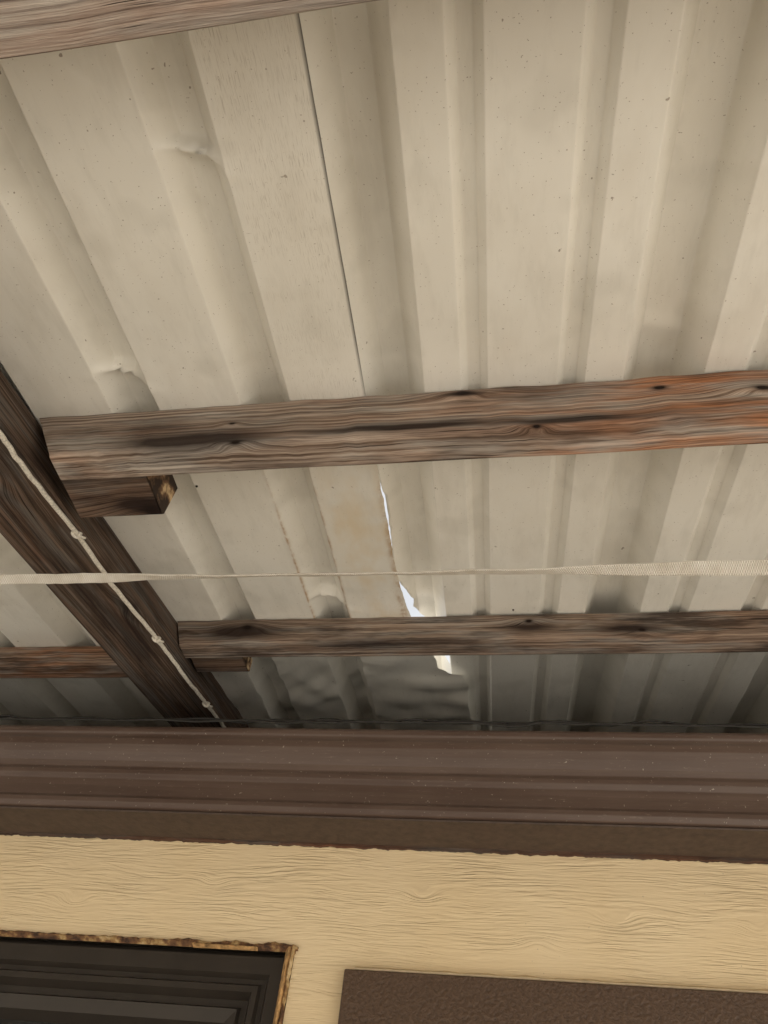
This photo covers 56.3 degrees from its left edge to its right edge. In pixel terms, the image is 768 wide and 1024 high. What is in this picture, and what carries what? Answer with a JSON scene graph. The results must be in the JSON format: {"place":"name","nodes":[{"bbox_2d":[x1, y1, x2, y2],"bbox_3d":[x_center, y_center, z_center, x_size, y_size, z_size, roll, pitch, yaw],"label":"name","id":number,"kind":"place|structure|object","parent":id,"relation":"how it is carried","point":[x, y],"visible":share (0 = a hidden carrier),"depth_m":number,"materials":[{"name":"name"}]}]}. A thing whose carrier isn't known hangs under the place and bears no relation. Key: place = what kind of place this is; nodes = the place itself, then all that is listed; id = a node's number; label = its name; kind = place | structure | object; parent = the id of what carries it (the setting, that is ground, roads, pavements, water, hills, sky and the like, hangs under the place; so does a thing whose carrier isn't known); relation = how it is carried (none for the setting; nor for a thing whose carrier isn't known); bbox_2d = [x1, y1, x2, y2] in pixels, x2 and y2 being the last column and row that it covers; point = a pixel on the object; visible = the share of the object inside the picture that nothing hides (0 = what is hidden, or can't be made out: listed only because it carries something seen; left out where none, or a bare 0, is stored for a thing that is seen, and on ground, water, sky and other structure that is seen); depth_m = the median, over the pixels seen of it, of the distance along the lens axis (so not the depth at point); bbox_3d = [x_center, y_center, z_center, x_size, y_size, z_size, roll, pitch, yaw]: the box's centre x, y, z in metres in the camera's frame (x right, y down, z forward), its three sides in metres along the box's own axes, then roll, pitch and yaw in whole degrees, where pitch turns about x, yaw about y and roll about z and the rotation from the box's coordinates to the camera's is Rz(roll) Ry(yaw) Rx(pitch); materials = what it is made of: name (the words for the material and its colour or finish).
{"place":"outdoors","nodes":[
{"label":"outdoors","id":0,"kind":"place"},
{"bbox_2d":[0,991,240,1023],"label":"frame step","id":1,"kind":"object","parent":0,"point":[237,1016],"visible":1,"depth_m":0.93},
{"bbox_2d":[0,1007,222,1023],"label":"frame step","id":2,"kind":"object","parent":1,"relation":"attached to","point":[47,1016],"visible":1,"depth_m":0.94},
{"bbox_2d":[0,985,247,1023],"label":"frame step","id":3,"kind":"object","parent":2,"relation":"on","point":[242,1005],"visible":1,"depth_m":0.94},
{"bbox_2d":[0,976,250,1023],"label":"frame step","id":4,"kind":"object","parent":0,"point":[136,989],"visible":1,"depth_m":0.94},
{"bbox_2d":[0,969,261,1023],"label":"frame step","id":5,"kind":"object","parent":4,"relation":"on","point":[182,984],"visible":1,"depth_m":0.94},
{"bbox_2d":[0,964,266,1023],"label":"frame step","id":6,"kind":"object","parent":4,"relation":"on","point":[263,983],"visible":1,"depth_m":0.95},
{"bbox_2d":[380,483,449,662],"label":"sky","id":7,"kind":"structure","parent":0,"point":[409,601],"materials":[{"name":"white"}]},
{"bbox_3d":[-0.693,0.953,0.607,1.047,1.085,0.019,-2,-51,9],"label":"frame step","id":8,"kind":"object","parent":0,"visible":0},
{"bbox_2d":[0,958,269,1023],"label":"frame step","id":9,"kind":"object","parent":8,"relation":"attached to","point":[140,969],"visible":1,"depth_m":0.95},
{"label":"ground","id":10,"kind":"structure","parent":0,"visible":0},
{"bbox_2d":[0,835,767,1023],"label":"siding wall","id":11,"kind":"structure","parent":10,"relation":"on","point":[332,913],"depth_m":0.96,"materials":[{"name":"beige wood"}]},
{"bbox_2d":[0,936,285,954],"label":"frame step","id":12,"kind":"object","parent":11,"relation":"attached to","point":[137,945],"visible":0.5,"depth_m":0.99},
{"bbox_2d":[0,939,293,1023],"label":"frame step","id":13,"kind":"object","parent":11,"relation":"attached to","point":[272,967],"visible":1,"depth_m":0.96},
{"bbox_2d":[0,930,298,1023],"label":"door frame","id":14,"kind":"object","parent":11,"relation":"attached to","point":[274,946],"depth_m":0.97,"materials":[{"name":"brown wood"}]},
{"bbox_2d":[192,942,257,950],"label":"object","id":15,"kind":"object","parent":11,"relation":"attached to","point":[223,946],"visible":1,"depth_m":0.95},
{"bbox_2d":[273,947,290,1023],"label":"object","id":16,"kind":"object","parent":11,"relation":"attached to","point":[281,991],"visible":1,"depth_m":0.90,"materials":[{"name":"brown wood"}]},
{"bbox_2d":[0,725,767,858],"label":"rain gutter","id":17,"kind":"object","parent":11,"relation":"attached to","point":[679,794],"visible":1,"depth_m":1.01,"materials":[{"name":"brown metal"}]},
{"bbox_2d":[0,714,767,727],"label":"wire bundle","id":18,"kind":"object","parent":17,"relation":"on","point":[505,724],"visible":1,"depth_m":1.06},
{"bbox_2d":[0,831,767,863],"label":"eave wood edge","id":19,"kind":"object","parent":11,"relation":"attached to","point":[553,853],"visible":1,"depth_m":1.02,"materials":[{"name":"brown wood"}]},
{"bbox_2d":[338,969,767,1023],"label":"trim board","id":20,"kind":"object","parent":11,"relation":"attached to","point":[376,997],"depth_m":0.85,"materials":[{"name":"brown paint"}]},
{"bbox_2d":[354,966,767,993],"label":"caulk bead","id":21,"kind":"object","parent":20,"relation":"on","point":[527,977],"visible":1,"depth_m":0.87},
{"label":"patio floor","id":22,"kind":"structure","parent":0,"visible":0},
{"bbox_3d":[1.239,0.672,-0.285,0.090,2.349,0.090,-2,-51,9],"label":"wood post","id":23,"kind":"object","parent":22,"relation":"on","visible":0},
{"bbox_2d":[0,560,767,584],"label":"clothesline","id":24,"kind":"object","parent":23,"relation":"attached to","point":[725,568],"visible":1,"depth_m":0.71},
{"bbox_3d":[-0.716,-1.194,-0.376,3.800,0.090,0.041,-2,-51,9],"label":"wood purlin","id":25,"kind":"object","parent":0,"visible":0},
{"bbox_2d":[0,370,248,727],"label":"wood rafter","id":26,"kind":"object","parent":25,"relation":"on","point":[35,530],"visible":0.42,"depth_m":1.04,"materials":[{"name":"brown wood"}]},
{"bbox_2d":[0,646,127,677],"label":"wood purlin","id":27,"kind":"object","parent":26,"relation":"on","point":[64,662],"visible":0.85,"depth_m":1.33,"materials":[{"name":"brown wood"}]},
{"bbox_2d":[0,430,225,726],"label":"electrical cord","id":28,"kind":"object","parent":26,"relation":"attached to","point":[76,533],"visible":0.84,"depth_m":0.96,"materials":[{"name":"beige plastic"}]},
{"bbox_2d":[0,0,379,58],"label":"wood purlin","id":29,"kind":"object","parent":26,"relation":"on","point":[30,27],"visible":1,"depth_m":0.49,"materials":[{"name":"brown wood"}]},
{"bbox_2d":[0,13,472,729],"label":"old sheet","id":30,"kind":"object","parent":26,"relation":"on","point":[168,235],"visible":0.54,"depth_m":0.79,"materials":[{"name":"paint"}]},
{"bbox_3d":[1.005,-0.560,-1.457,0.090,2.047,0.090,-2,-51,9],"label":"wood post","id":31,"kind":"object","parent":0,"visible":0},
{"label":"wood rafter","id":32,"kind":"object","parent":31,"relation":"on","visible":0},
{"bbox_2d":[39,370,767,479],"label":"wood purlin","id":33,"kind":"object","parent":32,"relation":"on","point":[694,410],"visible":1,"depth_m":0.79,"materials":[{"name":"brown wood"}]},
{"bbox_2d":[62,475,176,517],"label":"wood block","id":34,"kind":"structure","parent":33,"relation":"attached to","point":[128,496],"depth_m":0.88,"materials":[{"name":"brown wood"}]},
{"bbox_2d":[178,610,767,657],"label":"wood purlin","id":35,"kind":"object","parent":32,"relation":"on","point":[675,632],"visible":1,"depth_m":1.15,"materials":[{"name":"brown wood"}]},
{"bbox_2d":[191,657,252,671],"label":"wood block","id":36,"kind":"structure","parent":35,"relation":"attached to","point":[237,664],"depth_m":1.24,"materials":[{"name":"brown wood"}]},
{"bbox_2d":[299,0,767,733],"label":"ribbed sheet","id":37,"kind":"object","parent":32,"relation":"on","point":[539,192],"visible":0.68,"depth_m":0.72,"materials":[{"name":"paint"}]}
]}

